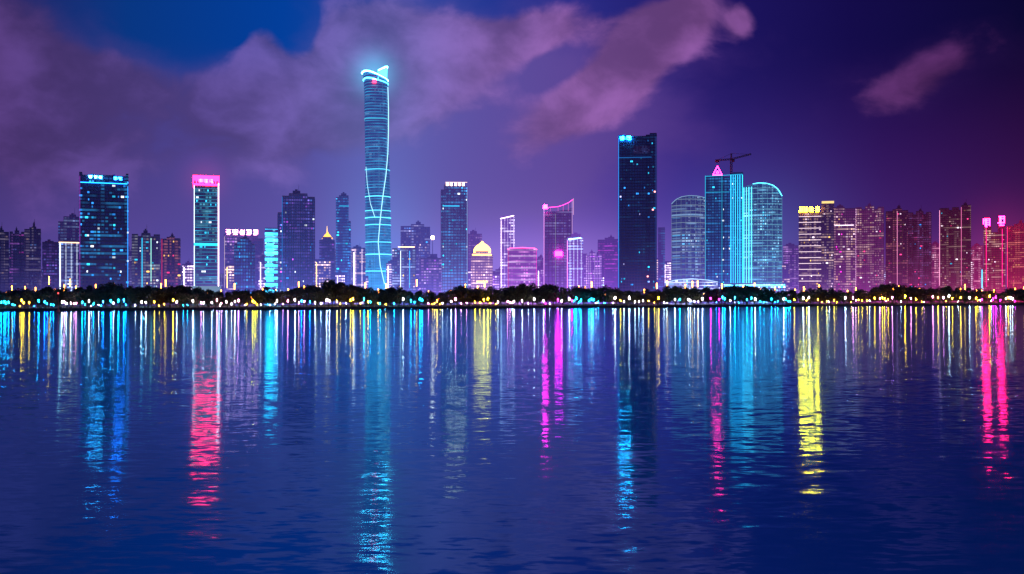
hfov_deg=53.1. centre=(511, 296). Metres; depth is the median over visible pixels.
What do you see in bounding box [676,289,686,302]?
promenade tree
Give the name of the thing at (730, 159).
tower crane
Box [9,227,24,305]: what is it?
apartment tower
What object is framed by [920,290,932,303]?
promenade tree
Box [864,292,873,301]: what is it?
promenade tree
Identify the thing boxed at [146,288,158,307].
promenade tree
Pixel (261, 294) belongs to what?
promenade tree
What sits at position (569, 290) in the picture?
promenade tree
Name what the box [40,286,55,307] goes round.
promenade tree
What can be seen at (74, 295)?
promenade tree
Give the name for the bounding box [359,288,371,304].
promenade tree
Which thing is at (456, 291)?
promenade tree
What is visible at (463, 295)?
promenade tree
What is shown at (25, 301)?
promenade tree
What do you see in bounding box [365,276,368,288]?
lit block
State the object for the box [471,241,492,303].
domed tower
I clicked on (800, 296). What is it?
promenade tree
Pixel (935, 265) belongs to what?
apartment tower
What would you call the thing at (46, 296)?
promenade tree
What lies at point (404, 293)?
promenade tree
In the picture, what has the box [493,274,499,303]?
lit block
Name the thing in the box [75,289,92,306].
promenade tree
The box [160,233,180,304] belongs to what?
apartment tower
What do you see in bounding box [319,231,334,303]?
office tower
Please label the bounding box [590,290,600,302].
promenade tree
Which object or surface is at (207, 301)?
promenade tree
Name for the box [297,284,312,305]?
promenade tree
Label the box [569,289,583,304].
promenade tree
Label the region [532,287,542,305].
promenade tree
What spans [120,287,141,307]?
promenade tree
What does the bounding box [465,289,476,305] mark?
promenade tree
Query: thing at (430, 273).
office block
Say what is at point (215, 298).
promenade tree
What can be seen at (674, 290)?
promenade tree
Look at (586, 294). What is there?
promenade tree
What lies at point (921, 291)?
promenade tree
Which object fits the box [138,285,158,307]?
promenade tree
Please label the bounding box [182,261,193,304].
lit block
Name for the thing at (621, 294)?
promenade tree
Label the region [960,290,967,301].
promenade tree
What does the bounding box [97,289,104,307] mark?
promenade tree
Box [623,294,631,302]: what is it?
promenade tree
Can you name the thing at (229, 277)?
lit block
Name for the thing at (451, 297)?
promenade tree
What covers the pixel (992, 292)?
promenade tree
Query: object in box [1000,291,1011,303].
promenade tree
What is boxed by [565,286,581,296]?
promenade tree
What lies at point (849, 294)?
promenade tree
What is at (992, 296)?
promenade tree
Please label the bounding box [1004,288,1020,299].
promenade tree
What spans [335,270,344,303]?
lit block
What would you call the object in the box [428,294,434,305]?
promenade tree
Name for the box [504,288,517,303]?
promenade tree
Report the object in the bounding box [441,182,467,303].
skyscraper
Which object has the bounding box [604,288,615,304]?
promenade tree
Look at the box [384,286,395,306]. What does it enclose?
promenade tree
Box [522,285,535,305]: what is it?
promenade tree
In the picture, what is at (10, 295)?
promenade tree
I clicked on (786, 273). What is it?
lit block
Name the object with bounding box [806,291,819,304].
promenade tree
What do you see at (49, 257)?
office block
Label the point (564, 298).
promenade tree
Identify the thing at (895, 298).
promenade tree
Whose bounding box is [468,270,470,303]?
lit block
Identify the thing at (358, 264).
office block
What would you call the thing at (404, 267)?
apartment tower
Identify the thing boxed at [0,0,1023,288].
sky
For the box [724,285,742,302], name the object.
promenade tree
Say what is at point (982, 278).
lit block
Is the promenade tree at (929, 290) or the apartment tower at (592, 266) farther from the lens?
the apartment tower at (592, 266)
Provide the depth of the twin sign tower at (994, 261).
1677.43 m
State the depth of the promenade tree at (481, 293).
1052.44 m
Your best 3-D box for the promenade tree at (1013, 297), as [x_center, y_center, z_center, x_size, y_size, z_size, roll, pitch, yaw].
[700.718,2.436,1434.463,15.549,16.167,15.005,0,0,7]
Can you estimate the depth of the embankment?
1012.10 m
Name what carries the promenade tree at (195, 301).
on the ground
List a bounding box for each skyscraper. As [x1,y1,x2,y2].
[79,172,128,305]
[192,175,220,304]
[277,189,314,304]
[361,66,391,290]
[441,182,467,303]
[543,198,573,303]
[618,133,656,303]
[705,166,742,289]
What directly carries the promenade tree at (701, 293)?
on the ground
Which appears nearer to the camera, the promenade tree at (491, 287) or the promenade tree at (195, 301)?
the promenade tree at (195, 301)
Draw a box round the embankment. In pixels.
[0,303,1023,310]
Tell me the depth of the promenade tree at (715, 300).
1202.84 m
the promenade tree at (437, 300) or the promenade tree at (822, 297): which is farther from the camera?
the promenade tree at (822, 297)
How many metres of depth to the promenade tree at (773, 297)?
1227.17 m
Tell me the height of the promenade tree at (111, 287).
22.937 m
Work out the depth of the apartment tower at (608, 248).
1507.94 m
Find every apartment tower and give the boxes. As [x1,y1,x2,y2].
[0,226,8,292]
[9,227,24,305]
[24,219,40,293]
[132,229,159,305]
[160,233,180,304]
[392,244,415,304]
[583,250,601,303]
[598,236,617,302]
[856,203,883,302]
[886,205,907,302]
[908,208,930,302]
[931,241,939,301]
[939,202,970,302]
[1007,220,1023,302]
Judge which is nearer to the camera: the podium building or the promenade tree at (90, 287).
the promenade tree at (90, 287)
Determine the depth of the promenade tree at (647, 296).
1149.27 m
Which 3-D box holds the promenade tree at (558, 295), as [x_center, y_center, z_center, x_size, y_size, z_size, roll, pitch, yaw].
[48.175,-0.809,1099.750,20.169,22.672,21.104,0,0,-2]
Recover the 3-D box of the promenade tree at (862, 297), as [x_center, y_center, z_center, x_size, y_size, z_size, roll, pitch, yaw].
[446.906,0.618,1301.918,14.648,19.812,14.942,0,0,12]
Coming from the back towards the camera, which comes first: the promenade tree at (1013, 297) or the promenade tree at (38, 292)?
the promenade tree at (1013, 297)
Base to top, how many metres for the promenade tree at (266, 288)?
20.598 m
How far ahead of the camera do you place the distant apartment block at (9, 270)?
2297.51 m
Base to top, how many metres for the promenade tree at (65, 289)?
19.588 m
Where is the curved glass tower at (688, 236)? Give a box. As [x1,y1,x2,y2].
[671,195,704,280]
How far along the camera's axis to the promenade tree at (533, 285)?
1163.15 m
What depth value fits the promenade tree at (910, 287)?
1407.17 m
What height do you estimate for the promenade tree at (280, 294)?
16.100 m
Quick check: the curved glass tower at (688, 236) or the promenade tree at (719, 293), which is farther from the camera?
the curved glass tower at (688, 236)
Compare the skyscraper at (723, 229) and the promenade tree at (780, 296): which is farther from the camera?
the skyscraper at (723, 229)
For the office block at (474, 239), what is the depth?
1452.28 m
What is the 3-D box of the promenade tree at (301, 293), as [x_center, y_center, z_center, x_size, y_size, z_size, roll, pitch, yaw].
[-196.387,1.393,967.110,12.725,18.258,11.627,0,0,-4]
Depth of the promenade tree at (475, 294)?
1061.07 m
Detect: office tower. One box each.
[58,213,78,287]
[234,235,254,305]
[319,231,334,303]
[336,192,350,303]
[400,221,429,270]
[500,215,514,303]
[658,227,664,302]
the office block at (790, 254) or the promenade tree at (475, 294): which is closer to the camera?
the promenade tree at (475, 294)
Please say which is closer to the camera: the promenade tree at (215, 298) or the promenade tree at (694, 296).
the promenade tree at (215, 298)
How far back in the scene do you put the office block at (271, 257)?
1197.54 m
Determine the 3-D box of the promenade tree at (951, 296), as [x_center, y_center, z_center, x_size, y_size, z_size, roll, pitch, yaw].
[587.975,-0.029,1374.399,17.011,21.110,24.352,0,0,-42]
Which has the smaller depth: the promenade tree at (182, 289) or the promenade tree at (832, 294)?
the promenade tree at (182, 289)
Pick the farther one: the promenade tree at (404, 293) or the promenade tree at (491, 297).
the promenade tree at (491, 297)
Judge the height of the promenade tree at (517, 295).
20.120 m
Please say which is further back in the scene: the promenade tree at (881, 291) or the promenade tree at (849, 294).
the promenade tree at (881, 291)
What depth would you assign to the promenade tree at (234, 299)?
945.33 m
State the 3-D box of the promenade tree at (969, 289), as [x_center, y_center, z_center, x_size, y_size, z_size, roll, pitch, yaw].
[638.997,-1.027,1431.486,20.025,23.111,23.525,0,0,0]
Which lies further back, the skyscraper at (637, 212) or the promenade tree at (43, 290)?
the skyscraper at (637, 212)
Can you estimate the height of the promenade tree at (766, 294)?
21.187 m
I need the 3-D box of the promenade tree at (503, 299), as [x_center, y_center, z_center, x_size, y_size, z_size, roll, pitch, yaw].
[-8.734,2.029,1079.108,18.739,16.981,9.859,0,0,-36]
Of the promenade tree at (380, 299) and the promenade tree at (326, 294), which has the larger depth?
the promenade tree at (380, 299)
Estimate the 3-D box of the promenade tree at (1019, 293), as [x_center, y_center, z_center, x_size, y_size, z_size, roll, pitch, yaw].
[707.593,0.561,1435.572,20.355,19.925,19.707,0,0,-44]
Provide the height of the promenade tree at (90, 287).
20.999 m
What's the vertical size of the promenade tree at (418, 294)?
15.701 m
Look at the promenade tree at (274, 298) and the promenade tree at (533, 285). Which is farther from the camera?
the promenade tree at (533, 285)
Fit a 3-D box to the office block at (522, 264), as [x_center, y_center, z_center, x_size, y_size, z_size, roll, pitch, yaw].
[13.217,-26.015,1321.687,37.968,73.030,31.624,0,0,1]
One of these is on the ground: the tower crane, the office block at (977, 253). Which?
the office block at (977, 253)
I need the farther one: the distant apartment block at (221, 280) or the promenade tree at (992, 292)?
the distant apartment block at (221, 280)
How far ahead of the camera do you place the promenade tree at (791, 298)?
1253.41 m
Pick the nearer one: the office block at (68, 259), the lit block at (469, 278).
the office block at (68, 259)
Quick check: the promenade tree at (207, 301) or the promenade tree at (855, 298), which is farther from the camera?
the promenade tree at (855, 298)
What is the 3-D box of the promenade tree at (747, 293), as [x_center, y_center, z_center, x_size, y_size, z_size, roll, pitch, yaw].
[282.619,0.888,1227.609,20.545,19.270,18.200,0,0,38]
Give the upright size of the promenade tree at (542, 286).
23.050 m
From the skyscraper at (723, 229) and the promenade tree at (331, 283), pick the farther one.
the skyscraper at (723, 229)
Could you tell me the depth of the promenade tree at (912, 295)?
1336.55 m
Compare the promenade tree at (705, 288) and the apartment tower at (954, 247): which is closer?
the promenade tree at (705, 288)
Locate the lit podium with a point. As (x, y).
(779, 287)
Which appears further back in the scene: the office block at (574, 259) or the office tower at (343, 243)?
the office tower at (343, 243)
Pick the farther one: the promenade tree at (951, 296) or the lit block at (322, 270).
the promenade tree at (951, 296)
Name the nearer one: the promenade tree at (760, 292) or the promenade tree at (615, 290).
the promenade tree at (615, 290)
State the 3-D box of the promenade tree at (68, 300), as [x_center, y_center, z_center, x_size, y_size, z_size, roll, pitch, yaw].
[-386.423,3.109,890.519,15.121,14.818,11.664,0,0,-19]
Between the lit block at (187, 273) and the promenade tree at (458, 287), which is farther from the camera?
the lit block at (187, 273)
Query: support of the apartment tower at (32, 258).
on the ground
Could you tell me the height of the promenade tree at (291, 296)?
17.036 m
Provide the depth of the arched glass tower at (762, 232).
1467.92 m
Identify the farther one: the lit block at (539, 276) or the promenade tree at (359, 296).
the lit block at (539, 276)
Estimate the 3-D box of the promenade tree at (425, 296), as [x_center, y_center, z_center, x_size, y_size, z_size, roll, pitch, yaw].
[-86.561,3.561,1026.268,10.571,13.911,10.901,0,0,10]
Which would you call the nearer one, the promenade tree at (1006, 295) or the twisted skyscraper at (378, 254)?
the promenade tree at (1006, 295)
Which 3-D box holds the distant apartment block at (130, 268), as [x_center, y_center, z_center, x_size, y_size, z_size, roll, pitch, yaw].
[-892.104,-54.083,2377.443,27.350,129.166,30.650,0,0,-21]
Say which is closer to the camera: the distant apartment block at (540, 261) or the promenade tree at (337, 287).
the promenade tree at (337, 287)
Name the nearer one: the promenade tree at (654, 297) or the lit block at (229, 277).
the promenade tree at (654, 297)
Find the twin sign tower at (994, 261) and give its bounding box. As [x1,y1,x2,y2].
[983,216,1005,302]
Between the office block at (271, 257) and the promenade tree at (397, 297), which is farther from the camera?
the office block at (271, 257)
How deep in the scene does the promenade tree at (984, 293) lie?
1402.43 m
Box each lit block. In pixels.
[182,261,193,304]
[225,264,233,303]
[258,255,264,289]
[315,259,330,303]
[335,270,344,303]
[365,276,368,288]
[386,260,391,303]
[416,270,418,303]
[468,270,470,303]
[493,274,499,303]
[537,268,542,303]
[657,258,657,288]
[665,261,671,281]
[782,264,789,295]
[971,261,973,289]
[980,267,983,301]
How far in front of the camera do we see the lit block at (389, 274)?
1425.29 m
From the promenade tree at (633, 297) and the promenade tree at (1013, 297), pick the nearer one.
the promenade tree at (633, 297)
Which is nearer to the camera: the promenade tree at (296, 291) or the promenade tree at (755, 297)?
the promenade tree at (296, 291)
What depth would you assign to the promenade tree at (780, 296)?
1232.69 m
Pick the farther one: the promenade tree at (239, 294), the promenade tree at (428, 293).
the promenade tree at (428, 293)
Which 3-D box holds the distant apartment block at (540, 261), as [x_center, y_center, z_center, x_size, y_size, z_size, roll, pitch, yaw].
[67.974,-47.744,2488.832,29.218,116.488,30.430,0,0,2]
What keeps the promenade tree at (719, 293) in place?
on the ground
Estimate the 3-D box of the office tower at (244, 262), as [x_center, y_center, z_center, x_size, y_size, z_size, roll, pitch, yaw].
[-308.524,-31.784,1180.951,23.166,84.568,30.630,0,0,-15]
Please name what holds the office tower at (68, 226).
on the ground
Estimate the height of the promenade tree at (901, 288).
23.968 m
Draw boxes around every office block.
[42,239,57,304]
[59,236,78,305]
[224,229,263,303]
[265,228,277,304]
[351,245,365,303]
[419,236,441,303]
[468,227,481,269]
[507,247,536,304]
[567,233,582,303]
[783,243,798,302]
[798,201,833,302]
[834,204,855,302]
[972,243,982,301]
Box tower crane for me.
[715,153,750,176]
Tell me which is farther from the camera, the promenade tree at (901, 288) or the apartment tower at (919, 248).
the apartment tower at (919, 248)
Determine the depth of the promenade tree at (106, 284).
973.03 m
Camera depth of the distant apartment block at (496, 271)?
2470.30 m
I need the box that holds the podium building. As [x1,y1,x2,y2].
[665,278,717,303]
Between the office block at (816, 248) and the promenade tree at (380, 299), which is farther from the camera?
the office block at (816, 248)
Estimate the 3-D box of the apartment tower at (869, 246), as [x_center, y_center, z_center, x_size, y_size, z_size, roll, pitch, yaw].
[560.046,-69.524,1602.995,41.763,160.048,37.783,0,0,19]
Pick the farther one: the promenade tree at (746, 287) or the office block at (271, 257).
the promenade tree at (746, 287)
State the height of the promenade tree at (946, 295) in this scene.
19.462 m
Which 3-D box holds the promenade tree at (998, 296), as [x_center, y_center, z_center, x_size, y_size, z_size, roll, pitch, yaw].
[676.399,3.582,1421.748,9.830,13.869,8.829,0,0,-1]
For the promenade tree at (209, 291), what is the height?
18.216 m
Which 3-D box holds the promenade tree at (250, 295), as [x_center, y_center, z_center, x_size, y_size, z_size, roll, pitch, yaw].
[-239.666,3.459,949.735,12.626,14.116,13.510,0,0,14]
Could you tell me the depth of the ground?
1166.23 m
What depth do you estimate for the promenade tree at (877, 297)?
1318.02 m
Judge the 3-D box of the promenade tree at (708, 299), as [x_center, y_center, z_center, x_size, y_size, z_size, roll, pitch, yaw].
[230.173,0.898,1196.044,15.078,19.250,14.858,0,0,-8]
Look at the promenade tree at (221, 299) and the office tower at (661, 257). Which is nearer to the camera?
the promenade tree at (221, 299)
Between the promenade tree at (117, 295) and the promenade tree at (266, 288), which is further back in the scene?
the promenade tree at (266, 288)
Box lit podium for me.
[723,283,785,303]
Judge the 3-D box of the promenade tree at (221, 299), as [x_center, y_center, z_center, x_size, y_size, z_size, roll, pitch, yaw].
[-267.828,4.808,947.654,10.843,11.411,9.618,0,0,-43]
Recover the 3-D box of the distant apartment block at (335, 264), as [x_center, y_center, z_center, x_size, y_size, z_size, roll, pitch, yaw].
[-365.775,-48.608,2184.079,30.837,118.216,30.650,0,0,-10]
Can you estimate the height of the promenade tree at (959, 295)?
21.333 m
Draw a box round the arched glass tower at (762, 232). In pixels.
[743,183,781,282]
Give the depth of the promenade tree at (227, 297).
945.12 m
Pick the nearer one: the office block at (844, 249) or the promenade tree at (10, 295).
the promenade tree at (10, 295)
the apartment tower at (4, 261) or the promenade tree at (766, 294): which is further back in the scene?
the promenade tree at (766, 294)
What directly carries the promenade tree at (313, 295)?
on the ground
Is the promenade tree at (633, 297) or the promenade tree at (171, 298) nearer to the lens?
the promenade tree at (171, 298)
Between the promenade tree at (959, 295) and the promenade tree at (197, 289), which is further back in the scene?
the promenade tree at (959, 295)
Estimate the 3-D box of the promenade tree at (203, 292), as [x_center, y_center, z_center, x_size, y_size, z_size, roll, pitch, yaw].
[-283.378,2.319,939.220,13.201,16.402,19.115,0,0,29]
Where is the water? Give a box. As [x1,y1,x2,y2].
[0,305,1023,573]
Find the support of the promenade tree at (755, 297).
on the ground
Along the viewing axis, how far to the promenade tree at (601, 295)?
1120.32 m
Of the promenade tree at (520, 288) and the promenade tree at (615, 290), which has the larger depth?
the promenade tree at (615, 290)
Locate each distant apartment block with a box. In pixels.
[9,250,9,289]
[128,246,131,286]
[219,274,223,293]
[335,249,335,282]
[493,267,499,273]
[537,253,542,267]
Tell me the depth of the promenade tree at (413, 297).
1020.98 m
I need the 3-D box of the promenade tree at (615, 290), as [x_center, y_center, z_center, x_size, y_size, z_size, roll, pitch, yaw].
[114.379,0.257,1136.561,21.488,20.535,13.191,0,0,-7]
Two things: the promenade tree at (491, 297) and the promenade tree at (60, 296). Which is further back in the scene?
the promenade tree at (491, 297)
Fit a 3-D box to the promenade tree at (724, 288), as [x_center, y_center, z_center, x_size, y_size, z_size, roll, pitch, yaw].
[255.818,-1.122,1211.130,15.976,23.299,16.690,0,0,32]
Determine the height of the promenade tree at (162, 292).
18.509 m
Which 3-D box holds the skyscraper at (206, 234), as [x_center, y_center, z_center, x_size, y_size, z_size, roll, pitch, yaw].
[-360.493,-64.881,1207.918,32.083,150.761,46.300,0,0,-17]
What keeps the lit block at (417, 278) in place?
on the ground
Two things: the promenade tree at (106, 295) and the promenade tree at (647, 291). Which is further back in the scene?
the promenade tree at (647, 291)
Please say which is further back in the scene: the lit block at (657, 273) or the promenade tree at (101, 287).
the lit block at (657, 273)
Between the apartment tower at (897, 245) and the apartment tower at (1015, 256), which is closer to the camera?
the apartment tower at (897, 245)
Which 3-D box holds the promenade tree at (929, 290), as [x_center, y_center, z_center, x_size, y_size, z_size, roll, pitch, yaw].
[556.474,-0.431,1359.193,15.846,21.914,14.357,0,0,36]
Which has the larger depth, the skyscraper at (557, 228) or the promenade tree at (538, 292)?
the skyscraper at (557, 228)
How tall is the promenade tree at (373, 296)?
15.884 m
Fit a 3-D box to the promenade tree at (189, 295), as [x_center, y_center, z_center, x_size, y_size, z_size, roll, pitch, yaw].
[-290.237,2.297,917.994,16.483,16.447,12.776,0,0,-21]
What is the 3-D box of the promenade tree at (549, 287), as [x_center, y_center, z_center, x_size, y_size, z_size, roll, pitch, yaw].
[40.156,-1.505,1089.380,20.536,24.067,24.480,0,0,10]
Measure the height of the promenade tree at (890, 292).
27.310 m
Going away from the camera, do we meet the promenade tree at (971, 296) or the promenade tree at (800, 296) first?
the promenade tree at (800, 296)
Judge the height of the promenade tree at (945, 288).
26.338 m
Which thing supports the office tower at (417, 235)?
on the ground
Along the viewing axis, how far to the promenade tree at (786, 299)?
1240.05 m
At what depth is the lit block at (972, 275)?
1765.50 m
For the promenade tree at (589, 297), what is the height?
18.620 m
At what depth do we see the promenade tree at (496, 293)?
1064.81 m
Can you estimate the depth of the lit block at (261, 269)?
1329.56 m
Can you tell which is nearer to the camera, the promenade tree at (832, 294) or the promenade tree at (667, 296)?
the promenade tree at (667, 296)
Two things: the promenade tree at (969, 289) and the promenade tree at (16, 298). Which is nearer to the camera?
the promenade tree at (16, 298)
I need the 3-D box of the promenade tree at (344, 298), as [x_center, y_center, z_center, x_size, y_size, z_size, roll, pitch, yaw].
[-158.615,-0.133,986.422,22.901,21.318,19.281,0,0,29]
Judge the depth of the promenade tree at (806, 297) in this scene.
1258.86 m
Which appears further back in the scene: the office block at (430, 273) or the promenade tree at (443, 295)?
the office block at (430, 273)
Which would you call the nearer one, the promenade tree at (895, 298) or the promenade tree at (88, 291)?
the promenade tree at (88, 291)
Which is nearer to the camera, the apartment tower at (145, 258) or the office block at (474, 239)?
the apartment tower at (145, 258)
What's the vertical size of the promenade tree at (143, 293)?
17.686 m
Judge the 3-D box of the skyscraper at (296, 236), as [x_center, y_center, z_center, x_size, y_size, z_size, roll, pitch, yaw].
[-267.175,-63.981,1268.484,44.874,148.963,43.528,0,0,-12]
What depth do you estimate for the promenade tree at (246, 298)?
947.19 m
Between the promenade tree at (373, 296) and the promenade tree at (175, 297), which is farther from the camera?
the promenade tree at (373, 296)
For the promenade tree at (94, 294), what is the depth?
893.07 m
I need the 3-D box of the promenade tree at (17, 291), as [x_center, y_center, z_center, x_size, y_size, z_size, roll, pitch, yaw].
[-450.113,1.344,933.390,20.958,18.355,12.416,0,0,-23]
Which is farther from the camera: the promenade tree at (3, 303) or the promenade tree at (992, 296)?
the promenade tree at (992, 296)
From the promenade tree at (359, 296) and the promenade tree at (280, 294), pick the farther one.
the promenade tree at (359, 296)
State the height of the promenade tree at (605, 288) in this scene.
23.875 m
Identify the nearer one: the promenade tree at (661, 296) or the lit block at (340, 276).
the promenade tree at (661, 296)
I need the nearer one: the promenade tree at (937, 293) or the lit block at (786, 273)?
the promenade tree at (937, 293)
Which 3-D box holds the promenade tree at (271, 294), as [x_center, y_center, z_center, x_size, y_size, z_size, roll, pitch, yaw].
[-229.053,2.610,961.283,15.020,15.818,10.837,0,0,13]
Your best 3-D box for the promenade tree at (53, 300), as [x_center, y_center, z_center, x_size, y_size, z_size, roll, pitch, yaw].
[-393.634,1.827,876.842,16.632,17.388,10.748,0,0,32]
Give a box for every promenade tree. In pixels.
[0,293,10,307]
[6,288,26,299]
[6,292,13,307]
[11,293,21,306]
[19,290,32,306]
[24,290,38,307]
[34,290,43,305]
[39,291,51,307]
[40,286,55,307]
[45,288,59,306]
[54,287,68,307]
[54,289,65,306]
[62,291,70,307]
[64,290,81,307]
[72,286,83,306]
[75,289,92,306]
[80,285,97,307]
[80,289,93,307]
[89,289,101,304]
[97,284,104,307]
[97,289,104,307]
[98,286,111,306]
[102,281,113,306]
[108,283,122,303]
[108,284,126,302]
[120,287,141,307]
[134,288,151,306]
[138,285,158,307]
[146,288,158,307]
[154,287,174,306]
[164,292,178,306]
[167,287,185,304]
[173,285,188,307]
[179,290,197,307]
[191,292,200,307]
[192,286,202,306]
[199,290,209,307]
[201,293,213,307]
[206,289,213,297]
[211,292,221,305]
[219,295,225,304]
[222,293,231,304]
[228,291,243,305]
[235,292,243,304]
[241,291,251,305]
[247,293,258,303]
[252,290,267,303]
[256,286,275,306]
[263,291,273,306]
[271,292,277,305]
[275,291,289,306]
[283,289,297,306]
[287,288,306,306]
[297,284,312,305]
[298,286,321,306]
[298,289,310,306]
[315,284,334,306]
[320,279,344,306]
[330,283,350,306]
[336,285,358,306]
[351,287,368,304]
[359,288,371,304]
[368,291,379,305]
[374,289,384,306]
[381,290,393,306]
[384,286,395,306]
[391,290,403,304]
[398,290,410,305]
[408,292,416,304]
[415,291,422,304]
[420,293,430,303]
[425,291,436,305]
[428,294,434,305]
[433,295,443,304]
[438,291,448,303]
[444,291,455,305]
[451,288,462,302]
[453,285,467,304]
[458,288,468,303]
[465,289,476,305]
[468,288,483,303]
[476,289,492,305]
[483,288,495,303]
[484,286,496,303]
[493,290,502,303]
[499,291,508,302]
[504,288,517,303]
[513,283,534,305]
[513,289,521,305]
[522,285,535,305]
[529,283,540,305]
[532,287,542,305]
[536,285,552,305]
[540,284,558,305]
[549,285,565,304]
[560,290,569,305]
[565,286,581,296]
[567,289,575,302]
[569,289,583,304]
[580,290,589,305]
[582,289,597,305]
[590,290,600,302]
[596,285,611,303]
[598,290,609,304]
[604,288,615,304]
[606,287,623,305]
[615,291,627,302]
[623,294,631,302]
[625,292,638,302]
[637,294,643,303]
[641,289,656,304]
[643,293,651,304]
[650,291,659,303]
[656,291,667,304]
[662,287,672,302]
[664,286,684,304]
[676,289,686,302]
[685,287,703,302]
[697,289,706,302]
[701,286,711,302]
[704,289,715,302]
[708,289,716,303]
[714,288,730,303]
[722,286,734,303]
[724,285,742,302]
[735,287,747,302]
[739,285,755,303]
[741,289,751,303]
[749,290,758,304]
[756,289,764,302]
[761,288,772,304]
[767,291,776,303]
[774,292,784,304]
[782,291,789,301]
[788,290,796,302]
[793,293,805,302]
[804,290,812,304]
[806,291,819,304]
[812,289,828,302]
[824,290,839,302]
[838,292,847,303]
[846,291,853,303]
[853,292,858,303]
[857,289,867,302]
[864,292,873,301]
[871,288,881,302]
[872,285,890,300]
[881,283,894,303]
[890,287,904,301]
[894,286,909,299]
[905,290,919,303]
[907,285,918,302]
[914,287,924,303]
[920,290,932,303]
[926,288,936,303]
[930,289,945,300]
[939,290,950,301]
[942,286,952,301]
[946,288,957,303]
[951,288,964,303]
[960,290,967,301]
[961,288,975,300]
[964,291,977,303]
[974,291,981,303]
[981,290,989,302]
[987,293,997,303]
[988,289,996,302]
[995,294,1002,302]
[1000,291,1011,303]
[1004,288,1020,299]
[1008,292,1017,303]
[1010,290,1023,300]
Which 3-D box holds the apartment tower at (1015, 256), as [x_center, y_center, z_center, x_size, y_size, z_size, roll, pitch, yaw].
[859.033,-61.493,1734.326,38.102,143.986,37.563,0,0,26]
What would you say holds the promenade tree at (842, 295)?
on the ground
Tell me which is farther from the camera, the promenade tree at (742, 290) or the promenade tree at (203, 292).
the promenade tree at (742, 290)
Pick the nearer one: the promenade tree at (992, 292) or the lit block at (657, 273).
the promenade tree at (992, 292)
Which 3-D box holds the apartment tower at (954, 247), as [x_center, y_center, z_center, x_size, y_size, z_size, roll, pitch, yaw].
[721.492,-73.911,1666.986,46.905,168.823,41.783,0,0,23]
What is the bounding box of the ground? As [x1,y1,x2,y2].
[0,301,1018,308]
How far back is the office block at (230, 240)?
1345.10 m
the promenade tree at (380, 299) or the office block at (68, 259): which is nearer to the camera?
the promenade tree at (380, 299)
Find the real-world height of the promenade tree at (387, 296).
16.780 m
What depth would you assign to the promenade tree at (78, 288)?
959.52 m
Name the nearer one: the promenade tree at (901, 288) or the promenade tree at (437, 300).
the promenade tree at (437, 300)
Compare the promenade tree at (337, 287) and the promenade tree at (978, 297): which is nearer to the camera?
the promenade tree at (337, 287)
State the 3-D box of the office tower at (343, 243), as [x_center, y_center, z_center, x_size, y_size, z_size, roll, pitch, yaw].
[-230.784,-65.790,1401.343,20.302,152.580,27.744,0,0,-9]
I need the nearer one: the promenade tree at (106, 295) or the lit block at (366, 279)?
the promenade tree at (106, 295)
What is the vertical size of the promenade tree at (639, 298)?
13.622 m
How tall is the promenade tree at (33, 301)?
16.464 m
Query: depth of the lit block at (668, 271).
1591.30 m
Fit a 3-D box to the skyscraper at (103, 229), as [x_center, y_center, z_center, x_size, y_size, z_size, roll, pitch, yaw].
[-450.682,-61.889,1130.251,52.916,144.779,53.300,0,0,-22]
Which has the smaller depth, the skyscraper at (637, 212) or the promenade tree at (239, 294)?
the promenade tree at (239, 294)
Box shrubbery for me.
[0,298,1023,308]
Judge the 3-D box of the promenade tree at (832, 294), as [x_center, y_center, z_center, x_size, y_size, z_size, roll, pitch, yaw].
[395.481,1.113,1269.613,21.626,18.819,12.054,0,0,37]
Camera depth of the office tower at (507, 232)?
1369.60 m

